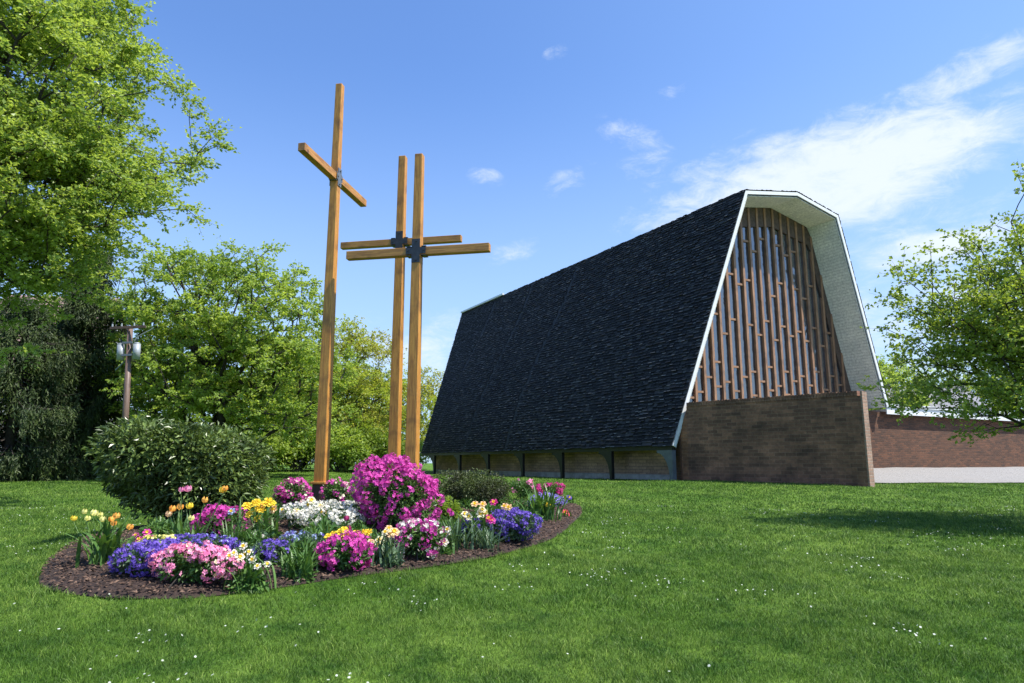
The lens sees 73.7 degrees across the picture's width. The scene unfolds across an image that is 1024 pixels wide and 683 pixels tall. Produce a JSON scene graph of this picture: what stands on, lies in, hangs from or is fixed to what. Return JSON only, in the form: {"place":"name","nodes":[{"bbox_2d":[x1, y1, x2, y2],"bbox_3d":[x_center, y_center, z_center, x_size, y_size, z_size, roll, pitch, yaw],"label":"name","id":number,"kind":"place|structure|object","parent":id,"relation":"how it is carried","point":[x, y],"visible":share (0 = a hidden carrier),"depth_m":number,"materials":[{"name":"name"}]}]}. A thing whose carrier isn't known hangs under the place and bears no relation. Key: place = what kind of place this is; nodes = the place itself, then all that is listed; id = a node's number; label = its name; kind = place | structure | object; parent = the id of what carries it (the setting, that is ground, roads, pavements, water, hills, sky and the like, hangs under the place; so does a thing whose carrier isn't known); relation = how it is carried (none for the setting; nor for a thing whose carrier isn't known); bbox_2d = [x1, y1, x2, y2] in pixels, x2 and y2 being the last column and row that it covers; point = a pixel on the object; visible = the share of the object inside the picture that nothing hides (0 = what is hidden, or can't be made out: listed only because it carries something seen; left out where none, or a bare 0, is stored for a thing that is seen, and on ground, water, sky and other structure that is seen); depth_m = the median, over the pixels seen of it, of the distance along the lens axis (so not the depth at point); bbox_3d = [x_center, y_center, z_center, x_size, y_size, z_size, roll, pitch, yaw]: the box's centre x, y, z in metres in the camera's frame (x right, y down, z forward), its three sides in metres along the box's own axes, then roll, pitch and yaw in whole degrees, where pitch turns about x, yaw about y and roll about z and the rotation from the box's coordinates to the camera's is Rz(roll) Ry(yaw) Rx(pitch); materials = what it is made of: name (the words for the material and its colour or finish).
{"place":"outdoors","nodes":[
{"label":"outdoors","id":0,"kind":"place"},
{"bbox_2d":[0,463,1023,682],"bbox_3d":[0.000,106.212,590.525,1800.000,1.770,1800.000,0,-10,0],"label":"lawn","id":1,"kind":"structure","parent":0,"point":[427,468],"depth_m":6.24,"materials":[{"name":"green plant"}]},
{"bbox_2d":[0,292,94,481],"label":"spruce tree","id":2,"kind":"object","parent":1,"relation":"on","point":[24,415],"visible":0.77,"depth_m":29.59,"materials":[{"name":"green plant"}]},
{"bbox_2d":[0,295,125,430],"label":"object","id":3,"kind":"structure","parent":1,"relation":"on","point":[54,315],"depth_m":58.98,"materials":[{"name":"green plant"}]},
{"bbox_2d":[0,292,131,430],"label":"background tree","id":4,"kind":"object","parent":1,"relation":"on","point":[47,298],"visible":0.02,"depth_m":44.72,"materials":[{"name":"green plant"}]},
{"bbox_2d":[0,252,137,481],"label":"spruce tree","id":5,"kind":"object","parent":1,"relation":"on","point":[92,358],"visible":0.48,"depth_m":32.52,"materials":[{"name":"green plant"}]},
{"bbox_2d":[0,0,241,369],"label":"maple tree","id":6,"kind":"object","parent":1,"relation":"on","point":[82,168],"visible":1,"depth_m":16.25,"materials":[{"name":"green plant"}]},
{"bbox_2d":[110,322,153,421],"bbox_3d":[-15.150,2.555,26.934,1.617,6.655,0.340,-3,-10,0],"label":"utility pole","id":7,"kind":"object","parent":1,"relation":"on","point":[129,355],"visible":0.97,"depth_m":27.20,"materials":[{"name":"brown wood"}]},
{"bbox_2d":[101,337,215,426],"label":"background tree","id":8,"kind":"object","parent":1,"relation":"on","point":[188,416],"visible":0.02,"depth_m":50.68,"materials":[{"name":"green plant"}]},
{"bbox_2d":[90,234,363,454],"bbox_3d":[-14.156,0.667,33.506,13.267,12.258,9.951,0,-10,0],"label":"deciduous tree","id":9,"kind":"object","parent":1,"relation":"on","point":[221,392],"visible":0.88,"depth_m":31.70,"materials":[{"name":"green plant"}]},
{"bbox_2d":[209,416,260,433],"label":"shrub","id":10,"kind":"object","parent":1,"relation":"on","point":[248,424],"visible":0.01,"depth_m":43.08,"materials":[{"name":"green plant"}]},
{"bbox_2d":[196,361,338,469],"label":"background tree","id":11,"kind":"object","parent":1,"relation":"on","point":[245,369],"visible":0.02,"depth_m":48.62,"materials":[{"name":"green plant"}]},
{"bbox_2d":[244,430,306,471],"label":"shrub","id":12,"kind":"object","parent":1,"relation":"on","point":[282,450],"visible":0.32,"depth_m":37.97,"materials":[{"name":"green plant"}]},
{"bbox_2d":[258,419,315,471],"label":"shrub","id":13,"kind":"object","parent":1,"relation":"on","point":[293,466],"visible":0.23,"depth_m":39.30,"materials":[{"name":"green plant"}]},
{"bbox_2d":[246,408,332,469],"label":"shrub","id":14,"kind":"object","parent":1,"relation":"on","point":[304,463],"visible":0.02,"depth_m":46.89,"materials":[{"name":"green plant"}]},
{"bbox_2d":[39,500,581,598],"bbox_3d":[-2.408,3.148,12.013,8.035,0.532,11.342,0,-10,0],"label":"mulch bed","id":15,"kind":"object","parent":1,"relation":"on","point":[169,593],"visible":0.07,"depth_m":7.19,"materials":[{"name":"brown wood"}]},
{"bbox_2d":[57,509,141,567],"bbox_3d":[-4.560,2.193,7.655,0.985,0.636,0.822,-4,-11,21],"label":"tulip clump","id":16,"kind":"object","parent":15,"relation":"on","point":[109,543],"visible":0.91,"depth_m":7.55,"materials":[{"name":"green plant"}]},
{"bbox_2d":[132,529,154,541],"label":"flower clump","id":17,"kind":"object","parent":15,"relation":"on","point":[146,531],"visible":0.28,"depth_m":8.32,"materials":[{"name":"pink plant"}]},
{"bbox_2d":[107,537,185,576],"bbox_3d":[-3.743,2.263,7.165,0.854,0.391,0.726,0,-10,0],"label":"phlox carpet","id":18,"kind":"object","parent":15,"relation":"on","point":[130,559],"visible":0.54,"depth_m":6.97,"materials":[{"name":"blue plant"}]},
{"bbox_2d":[137,516,183,536],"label":"leafy seedling","id":19,"kind":"object","parent":15,"relation":"on","point":[160,524],"visible":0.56,"depth_m":9.15,"materials":[{"name":"green plant"}]},
{"bbox_2d":[137,533,184,546],"bbox_3d":[-4.174,2.409,8.118,0.559,0.250,0.523,0,-10,0],"label":"alyssum carpet","id":20,"kind":"object","parent":15,"relation":"on","point":[159,537],"visible":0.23,"depth_m":8.10,"materials":[{"name":"yellow plant"}]},
{"bbox_2d":[81,410,277,524],"bbox_3d":[-5.295,2.098,10.985,2.821,1.862,2.517,0,-10,0],"label":"rhododendron bush","id":21,"kind":"object","parent":15,"relation":"on","point":[148,466],"visible":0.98,"depth_m":10.41,"materials":[{"name":"green plant"}]},
{"bbox_2d":[150,485,227,541],"bbox_3d":[-4.068,2.174,8.431,0.892,0.788,0.640,7,-12,-34],"label":"tulip clump","id":22,"kind":"object","parent":15,"relation":"on","point":[186,527],"visible":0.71,"depth_m":8.49,"materials":[{"name":"green plant"}]},
{"bbox_2d":[144,540,244,587],"bbox_3d":[-3.208,2.229,6.867,1.078,0.460,0.569,0,-10,0],"label":"azalea shrub","id":23,"kind":"object","parent":15,"relation":"on","point":[189,560],"visible":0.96,"depth_m":6.77,"materials":[{"name":"pink plant"}]},
{"bbox_2d":[169,532,240,550],"bbox_3d":[-3.591,2.358,7.844,0.856,0.334,0.679,0,-10,0],"label":"phlox carpet","id":24,"kind":"object","parent":15,"relation":"on","point":[221,541],"visible":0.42,"depth_m":7.83,"materials":[{"name":"blue plant"}]},
{"bbox_2d":[189,503,252,535],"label":"azalea shrub","id":25,"kind":"object","parent":15,"relation":"on","point":[221,513],"visible":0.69,"depth_m":8.97,"materials":[{"name":"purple plant"}]},
{"bbox_2d":[206,508,267,540],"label":"leaf tuft","id":26,"kind":"object","parent":15,"relation":"on","point":[237,531],"visible":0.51,"depth_m":8.22,"materials":[{"name":"green plant"}]},
{"bbox_2d":[235,505,254,519],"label":"leafy seedling","id":27,"kind":"object","parent":15,"relation":"on","point":[253,516],"visible":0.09,"depth_m":10.59,"materials":[{"name":"green plant"}]},
{"bbox_2d":[206,543,284,593],"bbox_3d":[-2.646,2.314,6.968,0.744,0.512,0.806,0,-10,0],"label":"daffodil clump","id":28,"kind":"object","parent":15,"relation":"on","point":[250,577],"visible":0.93,"depth_m":6.83,"materials":[{"name":"green plant"}]},
{"bbox_2d":[233,529,268,552],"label":"leafy seedling","id":29,"kind":"object","parent":15,"relation":"on","point":[249,539],"visible":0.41,"depth_m":8.22,"materials":[{"name":"green plant"}]},
{"bbox_2d":[246,528,270,538],"bbox_3d":[-3.200,2.451,8.540,0.342,0.240,0.283,8,-13,-37],"label":"candytuft carpet","id":30,"kind":"object","parent":15,"relation":"on","point":[264,533],"visible":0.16,"depth_m":8.53,"materials":[{"name":"green plant"}]},
{"bbox_2d":[243,497,281,513],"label":"leafy seedling","id":31,"kind":"object","parent":15,"relation":"on","point":[266,506],"visible":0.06,"depth_m":11.19,"materials":[{"name":"green plant"}]},
{"bbox_2d":[234,497,301,537],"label":"pansy clump","id":32,"kind":"object","parent":15,"relation":"on","point":[272,531],"visible":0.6,"depth_m":8.90,"materials":[{"name":"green plant"}]},
{"bbox_2d":[249,538,289,562],"bbox_3d":[-2.737,2.388,7.771,0.491,0.302,0.478,0,-10,0],"label":"phlox carpet","id":33,"kind":"object","parent":15,"relation":"on","point":[265,549],"visible":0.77,"depth_m":7.67,"materials":[{"name":"blue plant"}]},
{"bbox_2d":[259,507,280,519],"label":"leafy seedling","id":34,"kind":"object","parent":15,"relation":"on","point":[269,513],"visible":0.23,"depth_m":10.43,"materials":[{"name":"green plant"}]},
{"bbox_2d":[272,476,313,506],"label":"azalea shrub","id":35,"kind":"object","parent":15,"relation":"on","point":[286,493],"visible":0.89,"depth_m":11.81,"materials":[{"name":"pink plant"}]},
{"bbox_2d":[272,536,319,564],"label":"leafy seedling","id":36,"kind":"object","parent":15,"relation":"on","point":[290,543],"visible":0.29,"depth_m":7.78,"materials":[{"name":"green plant"}]},
{"bbox_2d":[274,540,325,582],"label":"leaf tuft","id":37,"kind":"object","parent":15,"relation":"on","point":[301,569],"visible":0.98,"depth_m":7.22,"materials":[{"name":"green plant"}]},
{"bbox_2d":[277,537,326,566],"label":"leafy seedling","id":38,"kind":"object","parent":15,"relation":"on","point":[302,546],"visible":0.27,"depth_m":7.68,"materials":[{"name":"green plant"}]},
{"bbox_2d":[279,530,326,545],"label":"lavender tuft","id":39,"kind":"object","parent":15,"relation":"on","point":[294,535],"visible":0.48,"depth_m":8.11,"materials":[{"name":"blue plant"}]},
{"bbox_2d":[279,497,326,528],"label":"flower clump","id":40,"kind":"object","parent":15,"relation":"on","point":[311,500],"visible":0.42,"depth_m":9.58,"materials":[{"name":"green plant"}]},
{"bbox_2d":[301,540,329,565],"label":"leafy seedling","id":41,"kind":"object","parent":15,"relation":"on","point":[315,545],"visible":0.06,"depth_m":7.66,"materials":[{"name":"green plant"}]},
{"bbox_2d":[299,517,341,537],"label":"leafy seedling","id":42,"kind":"object","parent":15,"relation":"on","point":[312,525],"visible":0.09,"depth_m":8.87,"materials":[{"name":"green plant"}]},
{"bbox_2d":[293,515,350,540],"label":"leaf tuft","id":43,"kind":"object","parent":15,"relation":"on","point":[324,531],"visible":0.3,"depth_m":8.40,"materials":[{"name":"green plant"}]},
{"bbox_2d":[279,499,377,526],"bbox_3d":[-2.632,2.508,9.993,1.667,0.402,2.167,0,-10,0],"label":"candytuft carpet","id":44,"kind":"object","parent":15,"relation":"on","point":[336,513],"visible":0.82,"depth_m":9.48,"materials":[{"name":"white plant"}]},
{"bbox_2d":[298,83,366,502],"bbox_3d":[-3.834,-1.097,14.415,0.317,9.395,3.060,-2,-10,11],"label":"wooden cross","id":45,"kind":"object","parent":15,"relation":"on","point":[333,174],"visible":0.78,"depth_m":14.24,"materials":[{"name":"brown wood"}]},
{"bbox_2d":[319,477,354,504],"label":"azalea shrub","id":46,"kind":"object","parent":15,"relation":"on","point":[331,490],"visible":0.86,"depth_m":11.86,"materials":[{"name":"pink plant"}]},
{"bbox_2d":[314,529,377,570],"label":"azalea shrub","id":47,"kind":"object","parent":15,"relation":"on","point":[352,553],"visible":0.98,"depth_m":7.55,"materials":[{"name":"pink plant"}]},
{"bbox_2d":[334,523,364,538],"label":"leafy seedling","id":48,"kind":"object","parent":15,"relation":"on","point":[357,528],"visible":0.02,"depth_m":8.84,"materials":[{"name":"green plant"}]},
{"bbox_2d":[322,523,377,565],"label":"pansy clump","id":49,"kind":"object","parent":15,"relation":"on","point":[367,532],"visible":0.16,"depth_m":7.90,"materials":[{"name":"yellow plant"}]},
{"bbox_2d":[338,518,369,530],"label":"leafy seedling","id":50,"kind":"object","parent":15,"relation":"on","point":[355,522],"visible":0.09,"depth_m":9.21,"materials":[{"name":"green plant"}]},
{"bbox_2d":[357,517,375,528],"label":"leafy seedling","id":51,"kind":"object","parent":15,"relation":"on","point":[369,526],"visible":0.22,"depth_m":9.71,"materials":[{"name":"green plant"}]},
{"bbox_2d":[364,527,384,541],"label":"leafy seedling","id":52,"kind":"object","parent":15,"relation":"on","point":[374,531],"visible":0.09,"depth_m":8.91,"materials":[{"name":"green plant"}]},
{"bbox_2d":[366,533,386,548],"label":"leafy seedling","id":53,"kind":"object","parent":15,"relation":"on","point":[374,537],"visible":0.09,"depth_m":8.65,"materials":[{"name":"green plant"}]},
{"bbox_2d":[368,525,419,568],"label":"clump","id":54,"kind":"object","parent":15,"relation":"on","point":[390,556],"visible":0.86,"depth_m":7.93,"materials":[{"name":"green plant"}]},
{"bbox_2d":[349,452,444,529],"bbox_3d":[-1.657,2.168,9.817,1.403,1.134,1.087,0,-10,0],"label":"azalea shrub","id":55,"kind":"object","parent":15,"relation":"on","point":[401,499],"visible":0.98,"depth_m":9.61,"materials":[{"name":"pink plant"}]},
{"bbox_2d":[340,155,461,479],"bbox_3d":[-2.706,-0.352,16.206,3.060,8.597,0.257,-2,-10,11],"label":"wooden cross","id":56,"kind":"object","parent":15,"relation":"on","point":[400,240],"visible":0.83,"depth_m":16.27,"materials":[{"name":"brown wood"}]},
{"bbox_2d":[385,536,417,554],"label":"leafy seedling","id":57,"kind":"object","parent":15,"relation":"on","point":[401,548],"visible":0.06,"depth_m":8.50,"materials":[{"name":"green plant"}]},
{"bbox_2d":[346,153,490,473],"bbox_3d":[-1.947,-0.305,13.759,3.060,7.378,0.248,-2,-10,11],"label":"wooden cross","id":58,"kind":"object","parent":15,"relation":"on","point":[417,252],"visible":0.91,"depth_m":13.81,"materials":[{"name":"brown wood"}]},
{"bbox_2d":[391,517,446,560],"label":"azalea shrub","id":59,"kind":"object","parent":15,"relation":"on","point":[425,534],"visible":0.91,"depth_m":8.31,"materials":[{"name":"pink plant"}]},
{"bbox_2d":[399,510,439,525],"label":"leafy seedling","id":60,"kind":"object","parent":15,"relation":"on","point":[426,514],"visible":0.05,"depth_m":10.16,"materials":[{"name":"green plant"}]},
{"bbox_2d":[430,524,457,554],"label":"flower clump","id":61,"kind":"object","parent":15,"relation":"on","point":[444,549],"visible":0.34,"depth_m":8.72,"materials":[{"name":"green plant"}]},
{"bbox_2d":[427,495,463,520],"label":"green plant","id":62,"kind":"object","parent":15,"relation":"on","point":[454,506],"visible":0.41,"depth_m":10.55,"materials":[{"name":"green plant"}]},
{"bbox_2d":[433,515,457,531],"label":"leafy seedling","id":63,"kind":"object","parent":15,"relation":"on","point":[447,522],"visible":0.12,"depth_m":9.70,"materials":[{"name":"green plant"}]},
{"bbox_2d":[448,522,470,541],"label":"leafy seedling","id":64,"kind":"object","parent":15,"relation":"on","point":[461,533],"visible":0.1,"depth_m":9.47,"materials":[{"name":"green plant"}]},
{"bbox_2d":[437,508,489,551],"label":"leaf tuft","id":65,"kind":"object","parent":15,"relation":"on","point":[458,529],"visible":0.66,"depth_m":9.05,"materials":[{"name":"green plant"}]},
{"bbox_2d":[456,497,477,509],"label":"leafy seedling","id":66,"kind":"object","parent":15,"relation":"on","point":[465,503],"visible":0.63,"depth_m":12.36,"materials":[{"name":"green plant"}]},
{"bbox_2d":[431,467,512,504],"bbox_3d":[-0.808,2.802,13.009,1.687,0.819,1.355,0,-10,0],"label":"boxwood bush","id":67,"kind":"object","parent":15,"relation":"on","point":[469,484],"visible":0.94,"depth_m":12.76,"materials":[{"name":"green plant"}]},
{"bbox_2d":[461,518,492,537],"bbox_3d":[-0.509,2.637,9.575,0.495,0.352,0.423,-8,-13,39],"label":"phlox carpet","id":68,"kind":"object","parent":15,"relation":"on","point":[479,525],"visible":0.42,"depth_m":9.50,"materials":[{"name":"blue plant"}]},
{"bbox_2d":[472,496,489,506],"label":"leafy seedling","id":69,"kind":"object","parent":15,"relation":"on","point":[480,501],"visible":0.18,"depth_m":12.60,"materials":[{"name":"green plant"}]},
{"bbox_2d":[455,499,512,543],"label":"flower clump","id":70,"kind":"object","parent":15,"relation":"on","point":[482,512],"visible":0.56,"depth_m":9.48,"materials":[{"name":"green plant"}]},
{"bbox_2d":[471,502,496,516],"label":"leafy seedling","id":71,"kind":"object","parent":15,"relation":"on","point":[488,503],"visible":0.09,"depth_m":11.40,"materials":[{"name":"green plant"}]},
{"bbox_2d":[463,524,510,552],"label":"leaf tuft","id":72,"kind":"object","parent":15,"relation":"on","point":[483,543],"visible":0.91,"depth_m":9.14,"materials":[{"name":"green plant"}]},
{"bbox_2d":[473,504,501,517],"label":"leafy seedling","id":73,"kind":"object","parent":15,"relation":"on","point":[490,508],"visible":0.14,"depth_m":11.18,"materials":[{"name":"green plant"}]},
{"bbox_2d":[495,498,509,505],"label":"leafy seedling","id":74,"kind":"object","parent":15,"relation":"on","point":[502,501],"visible":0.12,"depth_m":13.46,"materials":[{"name":"green plant"}]},
{"bbox_2d":[486,507,542,541],"bbox_3d":[-0.010,2.621,9.805,0.912,0.503,0.693,0,-10,0],"label":"lobelia mound","id":75,"kind":"object","parent":15,"relation":"on","point":[518,527],"visible":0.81,"depth_m":9.62,"materials":[{"name":"blue plant"}]},
{"bbox_2d":[508,498,527,511],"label":"leafy seedling","id":76,"kind":"object","parent":15,"relation":"on","point":[516,504],"visible":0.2,"depth_m":12.54,"materials":[{"name":"green plant"}]},
{"bbox_2d":[521,507,543,522],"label":"leafy seedling","id":77,"kind":"object","parent":15,"relation":"on","point":[534,511],"visible":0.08,"depth_m":11.76,"materials":[{"name":"green plant"}]},
{"bbox_2d":[515,481,577,520],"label":"leaf tuft","id":78,"kind":"object","parent":15,"relation":"on","point":[546,509],"visible":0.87,"depth_m":12.06,"materials":[{"name":"green plant"}]},
{"bbox_2d":[530,492,567,506],"bbox_3d":[0.807,3.589,15.530,0.922,0.358,0.720,0,-10,0],"label":"phlox carpet","id":79,"kind":"object","parent":15,"relation":"on","point":[559,498],"visible":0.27,"depth_m":15.40,"materials":[{"name":"blue plant"}]},
{"bbox_2d":[562,509,571,517],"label":"flower clump","id":80,"kind":"object","parent":15,"relation":"on","point":[565,512],"visible":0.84,"depth_m":12.90,"materials":[{"name":"red plant"}]},
{"bbox_2d":[296,424,378,472],"bbox_3d":[-10.591,6.382,40.490,5.612,2.959,3.624,0,-10,0],"label":"shrub","id":81,"kind":"object","parent":1,"relation":"on","point":[339,458],"visible":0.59,"depth_m":39.79,"materials":[{"name":"green plant"}]},
{"bbox_2d":[292,313,407,470],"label":"deciduous tree","id":82,"kind":"object","parent":1,"relation":"on","point":[373,389],"visible":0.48,"depth_m":43.36,"materials":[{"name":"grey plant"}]},
{"bbox_2d":[315,354,388,468],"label":"background tree","id":83,"kind":"object","parent":1,"relation":"on","point":[362,383],"visible":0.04,"depth_m":59.66,"materials":[{"name":"green plant"}]},
{"bbox_2d":[330,418,405,470],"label":"shrub","id":84,"kind":"object","parent":1,"relation":"on","point":[376,437],"visible":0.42,"depth_m":40.89,"materials":[{"name":"green plant"}]},
{"bbox_2d":[380,435,431,465],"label":"shrub","id":85,"kind":"object","parent":1,"relation":"on","point":[422,459],"visible":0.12,"depth_m":58.68,"materials":[{"name":"green plant"}]},
{"bbox_2d":[370,365,443,460],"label":"deciduous tree","id":86,"kind":"object","parent":1,"relation":"on","point":[427,393],"visible":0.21,"depth_m":67.06,"materials":[{"name":"green plant"}]},
{"bbox_2d":[3,506,1013,682],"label":"daisies","id":87,"kind":"object","parent":1,"relation":"on","point":[195,656],"visible":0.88,"depth_m":6.84,"materials":[{"name":"white plant"}]},
{"bbox_2d":[508,478,534,498],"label":"azalea shrub","id":88,"kind":"object","parent":1,"relation":"on","point":[519,487],"visible":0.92,"depth_m":18.51,"materials":[{"name":"green plant"}]},
{"bbox_2d":[533,482,564,496],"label":"azalea shrub","id":89,"kind":"object","parent":1,"relation":"on","point":[549,486],"visible":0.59,"depth_m":19.15,"materials":[{"name":"pink plant"}]},
{"bbox_2d":[565,493,573,502],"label":"flower clump","id":90,"kind":"object","parent":1,"relation":"on","point":[570,498],"visible":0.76,"depth_m":17.26,"materials":[{"name":"blue plant"}]},
{"bbox_2d":[421,189,889,480],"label":"church","id":91,"kind":"structure","parent":1,"relation":"on","point":[610,363],"depth_m":36.76,"materials":[{"name":"black"}]},
{"bbox_2d":[689,227,841,401],"bbox_3d":[12.751,-0.875,35.184,14.100,13.047,0.040,6,-12,-29],"label":"window glass","id":92,"kind":"structure","parent":91,"relation":"in","point":[737,247],"depth_m":35.53,"materials":[{"name":"grey glass"}]},
{"bbox_2d":[681,391,874,486],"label":"brick wall","id":93,"kind":"structure","parent":1,"relation":"on","point":[819,438],"depth_m":26.06,"materials":[{"name":"brown brick"}]},
{"bbox_2d":[868,353,935,409],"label":"background tree","id":94,"kind":"object","parent":1,"relation":"on","point":[891,371],"visible":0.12,"depth_m":60.86,"materials":[{"name":"green plant"}]},
{"bbox_2d":[871,376,991,410],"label":"house","id":95,"kind":"structure","parent":1,"relation":"on","point":[949,404],"depth_m":62.10,"materials":[{"name":"grey"}]},
{"bbox_2d":[856,159,1023,446],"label":"young tree","id":96,"kind":"object","parent":1,"relation":"on","point":[1001,345],"visible":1,"depth_m":13.39,"materials":[{"name":"green plant"}]},
{"bbox_2d":[928,360,1019,411],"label":"background tree","id":97,"kind":"object","parent":1,"relation":"on","point":[968,386],"visible":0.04,"depth_m":65.57,"materials":[{"name":"green plant"}]},
{"bbox_2d":[0,0,1023,462],"label":"sky","id":98,"kind":"structure","parent":0,"point":[554,135],"materials":[{"name":"blue"}]},
{"bbox_2d":[873,467,1023,482],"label":"gravel yard","id":99,"kind":"structure","parent":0,"point":[952,474],"depth_m":31.41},
{"bbox_2d":[868,404,1023,467],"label":"annex building","id":100,"kind":"structure","parent":99,"relation":"on","point":[917,440],"depth_m":39.25,"materials":[{"name":"red brick"}]}
]}

